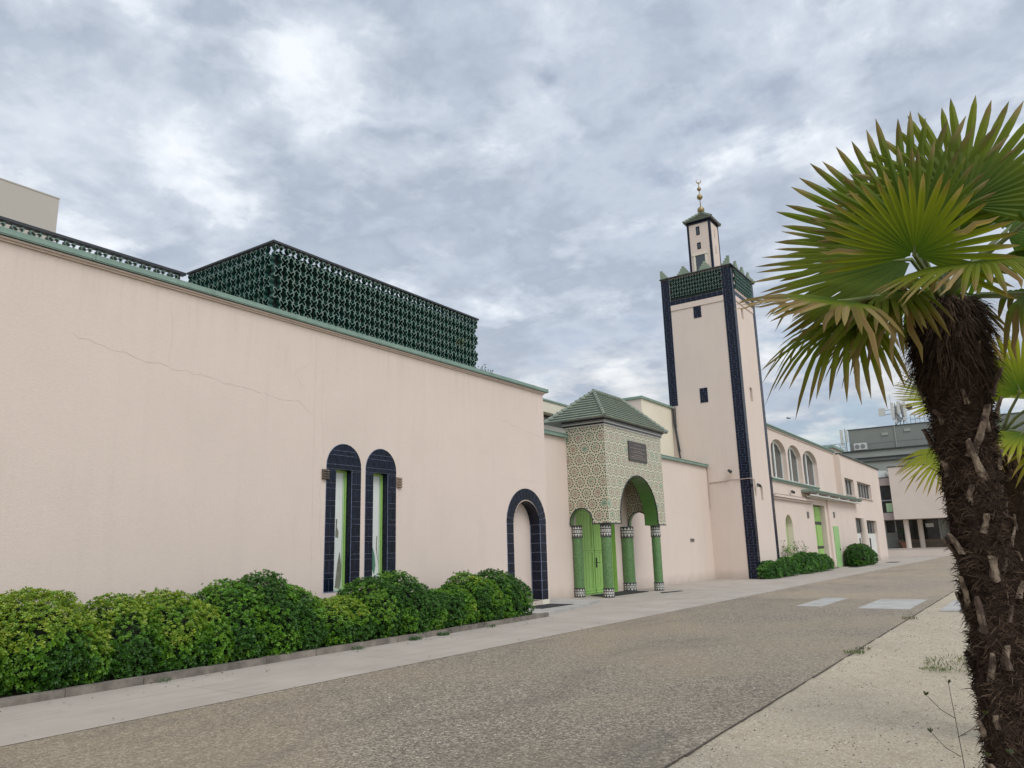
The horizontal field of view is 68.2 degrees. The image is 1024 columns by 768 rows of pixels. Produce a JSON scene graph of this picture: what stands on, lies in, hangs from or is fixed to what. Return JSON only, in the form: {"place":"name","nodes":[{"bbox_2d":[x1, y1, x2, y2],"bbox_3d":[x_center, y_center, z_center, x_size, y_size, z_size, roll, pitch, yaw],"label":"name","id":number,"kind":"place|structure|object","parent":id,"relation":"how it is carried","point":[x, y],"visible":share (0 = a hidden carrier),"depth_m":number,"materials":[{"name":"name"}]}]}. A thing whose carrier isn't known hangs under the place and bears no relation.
{"place":"outdoors","nodes":[
{"label":"outdoors","id":0,"kind":"place"},
{"bbox_2d":[0,613,536,697],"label":"planting soil","id":1,"kind":"structure","parent":0,"point":[15,693],"depth_m":10.74,"materials":[{"name":"brown soil"}]},
{"bbox_2d":[0,586,116,696],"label":"shrub","id":2,"kind":"object","parent":1,"relation":"on","point":[46,644],"visible":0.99,"depth_m":9.43,"materials":[{"name":"green plant"}]},
{"bbox_2d":[77,587,234,679],"bbox_3d":[-5.326,3.583,11.089,1.674,1.184,2.365,-10,-15,33],"label":"shrub","id":3,"kind":"object","parent":1,"relation":"on","point":[166,630],"visible":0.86,"depth_m":10.73,"materials":[{"name":"green plant"}]},
{"bbox_2d":[188,569,328,661],"bbox_3d":[-4.239,3.795,12.637,1.820,1.382,2.464,-10,-15,33],"label":"shrub","id":4,"kind":"object","parent":1,"relation":"on","point":[268,616],"visible":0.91,"depth_m":12.15,"materials":[{"name":"green plant"}]},
{"bbox_2d":[306,594,375,647],"bbox_3d":[-3.259,4.283,13.751,1.382,0.871,1.514,-10,-15,33],"label":"shrub","id":5,"kind":"object","parent":1,"relation":"on","point":[346,621],"visible":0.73,"depth_m":13.49,"materials":[{"name":"green plant"}]},
{"bbox_2d":[336,569,450,639],"bbox_3d":[-2.459,4.366,15.154,1.679,1.265,2.563,-10,-15,33],"label":"shrub","id":6,"kind":"object","parent":1,"relation":"on","point":[395,606],"visible":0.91,"depth_m":14.67,"materials":[{"name":"green plant"}]},
{"bbox_2d":[430,586,479,627],"bbox_3d":[-1.412,4.811,16.363,1.253,0.849,1.490,-10,-15,33],"label":"shrub","id":7,"kind":"object","parent":1,"relation":"on","point":[459,606],"visible":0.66,"depth_m":16.15,"materials":[{"name":"green plant"}]},
{"bbox_2d":[441,570,505,621],"bbox_3d":[-0.906,4.848,17.349,1.542,1.178,1.149,-2,-13,4],"label":"shrub","id":8,"kind":"object","parent":1,"relation":"on","point":[489,602],"visible":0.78,"depth_m":17.10,"materials":[{"name":"green plant"}]},
{"bbox_2d":[470,568,535,618],"bbox_3d":[-0.295,5.031,18.251,1.499,1.193,1.787,-10,-15,33],"label":"shrub","id":9,"kind":"object","parent":1,"relation":"on","point":[517,602],"visible":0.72,"depth_m":17.92,"materials":[{"name":"green plant"}]},
{"bbox_2d":[0,556,945,746],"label":"pavement","id":10,"kind":"structure","parent":0,"point":[32,721],"depth_m":11.60,"materials":[{"name":"concrete"}]},
{"bbox_2d":[150,677,171,683],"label":"weed tuft","id":11,"kind":"object","parent":10,"relation":"on","point":[163,680],"visible":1,"depth_m":10.21,"materials":[{"name":"green plant"}]},
{"bbox_2d":[0,612,548,707],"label":"kerb","id":12,"kind":"structure","parent":10,"relation":"on","point":[65,692],"depth_m":11.06,"materials":[{"name":"concrete"}]},
{"bbox_2d":[409,636,422,640],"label":"weed tuft","id":13,"kind":"object","parent":10,"relation":"on","point":[414,638],"visible":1,"depth_m":14.39,"materials":[{"name":"green plant"}]},
{"bbox_2d":[437,630,449,635],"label":"weed tuft","id":14,"kind":"object","parent":10,"relation":"on","point":[443,634],"visible":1,"depth_m":15.08,"materials":[{"name":"green plant"}]},
{"bbox_2d":[526,598,600,614],"bbox_3d":[1.060,6.412,21.790,3.000,0.100,5.300,-10,-15,33],"label":"arch step","id":15,"kind":"object","parent":10,"relation":"on","point":[578,603],"visible":0.38,"depth_m":21.85,"materials":[{"name":"concrete"}]},
{"bbox_2d":[531,604,572,608],"bbox_3d":[0.967,6.234,21.241,0.800,0.012,1.650,-10,-15,33],"label":"door mat","id":16,"kind":"object","parent":15,"relation":"on","point":[543,606],"depth_m":21.22,"materials":[{"name":"rubber"}]},
{"bbox_2d":[544,389,667,597],"bbox_3d":[3.761,4.002,28.395,2.605,7.465,5.524,-10,-15,33],"label":"entrance porch","id":17,"kind":"object","parent":10,"relation":"on","point":[600,428],"visible":1,"depth_m":26.95,"materials":[{"name":"tile"}]},
{"bbox_2d":[627,440,646,463],"bbox_3d":[4.693,2.551,28.262,0.035,0.730,1.550,-10,-15,33],"label":"plaque","id":18,"kind":"object","parent":17,"relation":"attached to","point":[637,452],"visible":1,"depth_m":28.20,"materials":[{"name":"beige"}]},
{"bbox_2d":[592,591,647,595],"bbox_3d":[3.836,7.546,27.258,1.050,0.012,3.350,-10,-15,33],"label":"door mat","id":19,"kind":"object","parent":10,"relation":"on","point":[623,592],"depth_m":27.46,"materials":[{"name":"rubber"}]},
{"bbox_2d":[659,180,779,578],"bbox_3d":[11.015,-0.920,40.996,4.070,22.234,3.950,-10,-15,33],"label":"minaret","id":20,"kind":"object","parent":10,"relation":"on","point":[715,389],"visible":0.95,"depth_m":39.20,"materials":[{"name":"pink paint"}]},
{"bbox_2d":[672,407,680,457],"bbox_3d":[8.642,2.769,39.501,0.120,3.188,0.415,8,-16,-38],"label":"drain pipe","id":21,"kind":"object","parent":20,"relation":"attached to","point":[675,429],"visible":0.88,"depth_m":39.61,"materials":[{"name":"metal"}]},
{"bbox_2d":[693,305,701,317],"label":"blind window","id":22,"kind":"structure","parent":20,"relation":"in","point":[697,309],"depth_m":40.10,"materials":[{"name":"tile"}]},
{"bbox_2d":[699,387,707,402],"bbox_3d":[9.929,0.577,39.144,0.420,0.770,0.023,-10,-15,33],"label":"blind window","id":23,"kind":"structure","parent":20,"relation":"in","point":[703,391],"depth_m":39.13,"materials":[{"name":"tile"}]},
{"bbox_2d":[707,468,756,508],"bbox_3d":[11.001,5.161,37.841,2.166,2.100,0.772,-10,-15,33],"label":"cable","id":24,"kind":"object","parent":20,"relation":"attached to","point":[727,480],"visible":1,"depth_m":37.78,"materials":[{"name":"beige plastic"}]},
{"bbox_2d":[757,560,790,578],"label":"shrub","id":25,"kind":"object","parent":10,"relation":"on","point":[767,569],"visible":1,"depth_m":36.12,"materials":[{"name":"green plant"}]},
{"bbox_2d":[776,556,800,575],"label":"shrub","id":26,"kind":"object","parent":10,"relation":"on","point":[791,564],"visible":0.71,"depth_m":38.52,"materials":[{"name":"green plant"}]},
{"bbox_2d":[759,567,838,578],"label":"kerb","id":27,"kind":"structure","parent":10,"relation":"on","point":[803,573],"depth_m":41.23,"materials":[{"name":"concrete"}]},
{"bbox_2d":[792,551,834,573],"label":"shrub","id":28,"kind":"object","parent":10,"relation":"on","point":[810,562],"visible":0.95,"depth_m":41.43,"materials":[{"name":"green plant"}]},
{"bbox_2d":[766,423,888,566],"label":"street wing","id":29,"kind":"structure","parent":10,"relation":"on","point":[831,507],"depth_m":49.96,"materials":[{"name":"beige paint"}]},
{"bbox_2d":[771,440,783,478],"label":"window frame","id":30,"kind":"structure","parent":29,"relation":"in","point":[777,465],"depth_m":44.02,"materials":[{"name":"grey"}]},
{"bbox_2d":[788,446,799,482],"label":"window frame","id":31,"kind":"structure","parent":29,"relation":"in","point":[792,459],"depth_m":46.89,"materials":[{"name":"grey"}]},
{"bbox_2d":[781,540,808,560],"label":"rose bush","id":32,"kind":"object","parent":29,"relation":"attached to","point":[788,551],"visible":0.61,"depth_m":40.79,"materials":[{"name":"green plant"}]},
{"bbox_2d":[803,452,815,485],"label":"window frame","id":33,"kind":"structure","parent":29,"relation":"in","point":[807,461],"depth_m":50.01,"materials":[{"name":"grey"}]},
{"bbox_2d":[824,445,844,454],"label":"roof hatch","id":34,"kind":"object","parent":29,"relation":"on","point":[836,449],"visible":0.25,"depth_m":64.73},
{"bbox_2d":[833,526,842,566],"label":"side door","id":35,"kind":"structure","parent":29,"relation":"in","point":[835,528],"depth_m":50.49,"materials":[{"name":"green paint"}]},
{"bbox_2d":[844,479,851,494],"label":"window frame","id":36,"kind":"structure","parent":29,"relation":"in","point":[847,482],"depth_m":57.50,"materials":[{"name":"grey metal"}]},
{"bbox_2d":[857,482,868,498],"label":"window frame","id":37,"kind":"structure","parent":29,"relation":"in","point":[863,492],"depth_m":62.25,"materials":[{"name":"grey metal"}]},
{"bbox_2d":[843,543,878,566],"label":"shrub","id":38,"kind":"object","parent":10,"relation":"on","point":[859,554],"visible":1,"depth_m":51.02,"materials":[{"name":"green plant"}]},
{"bbox_2d":[0,556,959,767],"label":"road","id":39,"kind":"structure","parent":0,"point":[525,704],"depth_m":8.30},
{"bbox_2d":[0,582,914,747],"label":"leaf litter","id":40,"kind":"object","parent":39,"relation":"on","point":[422,662],"visible":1,"depth_m":11.30,"materials":[{"name":"brown plant"}]},
{"bbox_2d":[797,598,846,606],"bbox_3d":[8.653,6.066,21.024,0.650,0.028,3.350,-10,-15,33],"label":"concrete strip","id":41,"kind":"object","parent":39,"relation":"on","point":[821,602],"visible":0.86,"depth_m":20.80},
{"bbox_2d":[857,599,925,608],"bbox_3d":[9.952,5.740,19.715,1.180,0.028,3.400,-10,-15,33],"label":"road marking","id":42,"kind":"object","parent":39,"relation":"on","point":[895,604],"visible":0.86,"depth_m":19.56,"materials":[{"name":"white paint"}]},
{"bbox_2d":[1,575,986,767],"bbox_3d":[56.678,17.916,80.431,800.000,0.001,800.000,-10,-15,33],"label":"ground","id":43,"kind":"structure","parent":0,"point":[752,750],"depth_m":7.17,"materials":[{"name":"grey concrete"}]},
{"bbox_2d":[0,178,59,241],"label":"distant block","id":44,"kind":"structure","parent":43,"relation":"on","point":[27,205],"depth_m":19.21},
{"bbox_2d":[0,226,549,612],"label":"prayer hall","id":45,"kind":"structure","parent":43,"relation":"on","point":[161,431],"depth_m":14.07,"materials":[{"name":"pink paint"}]},
{"bbox_2d":[0,216,185,278],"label":"roof screen","id":46,"kind":"object","parent":45,"relation":"on","point":[50,235],"visible":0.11,"depth_m":15.98,"materials":[{"name":"metal"}]},
{"bbox_2d":[322,469,329,479],"bbox_3d":[-3.901,1.890,15.840,0.075,0.210,0.170,-10,-15,33],"label":"wall light","id":47,"kind":"object","parent":45,"relation":"attached to","point":[325,473],"depth_m":15.82,"materials":[{"name":"metal"}]},
{"bbox_2d":[187,239,478,367],"bbox_3d":[-4.283,-1.343,19.677,3.150,1.870,7.260,-10,-15,33],"label":"roof screen","id":48,"kind":"object","parent":45,"relation":"on","point":[280,280],"visible":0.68,"depth_m":17.62,"materials":[{"name":"metal"}]},
{"bbox_2d":[396,477,402,487],"bbox_3d":[-2.626,2.301,17.648,0.075,0.240,0.150,-10,-15,33],"label":"wall lamp","id":49,"kind":"object","parent":45,"relation":"attached to","point":[399,481],"depth_m":17.62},
{"bbox_2d":[544,429,715,598],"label":"entrance wall","id":50,"kind":"structure","parent":43,"relation":"on","point":[687,553],"depth_m":30.80,"materials":[{"name":"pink paint"}]},
{"bbox_2d":[543,398,567,432],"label":"block","id":51,"kind":"structure","parent":50,"relation":"on","point":[550,408],"depth_m":30.79,"materials":[{"name":"beige paint"}]},
{"bbox_2d":[576,509,613,594],"bbox_3d":[3.045,6.110,27.887,0.172,3.110,2.980,-10,-15,33],"label":"double door","id":52,"kind":"structure","parent":50,"relation":"in","point":[592,550],"depth_m":27.72,"materials":[{"name":"green paint"}]},
{"bbox_2d":[621,396,674,456],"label":"block","id":53,"kind":"structure","parent":50,"relation":"on","point":[658,412],"depth_m":38.54,"materials":[{"name":"beige paint"}]},
{"bbox_2d":[663,588,958,767],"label":"road edge joint","id":54,"kind":"object","parent":43,"relation":"on","point":[701,745],"visible":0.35,"depth_m":7.58,"materials":[{"name":"grey concrete"}]},
{"bbox_2d":[844,649,864,654],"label":"weed tuft","id":55,"kind":"object","parent":43,"relation":"on","point":[858,652],"visible":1,"depth_m":11.11,"materials":[{"name":"green plant"}]},
{"bbox_2d":[737,95,1023,767],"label":"palm tree","id":56,"kind":"object","parent":43,"relation":"on","point":[937,205],"visible":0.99,"depth_m":3.38,"materials":[{"name":"green plant"}]},
{"bbox_2d":[901,615,918,619],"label":"weed tuft","id":57,"kind":"object","parent":43,"relation":"on","point":[909,617],"visible":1,"depth_m":15.75,"materials":[{"name":"green plant"}]},
{"bbox_2d":[842,412,1023,471],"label":"grey building","id":58,"kind":"structure","parent":43,"relation":"on","point":[887,446],"depth_m":98.62,"materials":[{"name":"metal"}]},
{"bbox_2d":[839,429,847,450],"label":"antenna pole","id":59,"kind":"object","parent":58,"relation":"on","point":[841,436],"visible":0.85,"depth_m":102.85,"materials":[{"name":"silver metal"}]},
{"bbox_2d":[854,442,867,450],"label":"roof unit","id":60,"kind":"structure","parent":58,"relation":"on","point":[860,446],"depth_m":100.10,"materials":[{"name":"grey metal"}]},
{"bbox_2d":[878,396,911,424],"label":"antenna mast","id":61,"kind":"object","parent":58,"relation":"on","point":[897,407],"visible":0.9,"depth_m":100.42,"materials":[{"name":"silver metal"}]},
{"bbox_2d":[919,665,949,671],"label":"weed tuft","id":62,"kind":"object","parent":43,"relation":"on","point":[924,667],"visible":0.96,"depth_m":9.50,"materials":[{"name":"green plant"}]},
{"bbox_2d":[922,653,967,672],"bbox_3d":[5.913,3.615,9.842,1.073,0.084,1.485,-18,-21,53],"label":"grass tuft","id":63,"kind":"object","parent":43,"relation":"on","point":[960,658],"visible":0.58,"depth_m":9.91,"materials":[{"name":"green plant"}]},
{"bbox_2d":[939,600,960,611],"bbox_3d":[11.403,5.447,18.571,1.250,0.028,3.700,-10,-15,33],"label":"concrete strip","id":64,"kind":"object","parent":43,"relation":"on","point":[951,607],"visible":0.36,"depth_m":18.10,"materials":[{"name":"grey concrete"}]},
{"bbox_2d":[923,679,990,767],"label":"wild flower","id":65,"kind":"object","parent":43,"relation":"on","point":[930,730],"visible":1,"depth_m":2.71,"materials":[{"name":"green plant"}]},
{"bbox_2d":[892,337,1023,613],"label":"palm tree","id":66,"kind":"object","parent":43,"relation":"on","point":[1013,443],"visible":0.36,"depth_m":6.13,"materials":[{"name":"green plant"}]},
{"bbox_2d":[1006,748,1023,767],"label":"wild flower","id":67,"kind":"object","parent":43,"relation":"on","point":[1009,751],"visible":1,"depth_m":2.19,"materials":[{"name":"green plant"}]},
{"bbox_2d":[0,0,1023,451],"label":"sky","id":68,"kind":"structure","parent":0,"point":[530,170],"materials":[{"name":"grey"}]},
{"bbox_2d":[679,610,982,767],"bbox_3d":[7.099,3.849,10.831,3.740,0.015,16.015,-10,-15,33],"label":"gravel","id":69,"kind":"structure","parent":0,"point":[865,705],"depth_m":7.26,"materials":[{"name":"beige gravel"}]},
{"bbox_2d":[897,528,912,547],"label":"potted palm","id":70,"kind":"object","parent":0,"point":[903,543],"visible":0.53,"depth_m":80.11,"materials":[{"name":"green plant"}]},
{"bbox_2d":[878,464,952,556],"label":"wing","id":71,"kind":"structure","parent":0,"point":[918,513],"depth_m":78.45,"materials":[{"name":"beige paint"}]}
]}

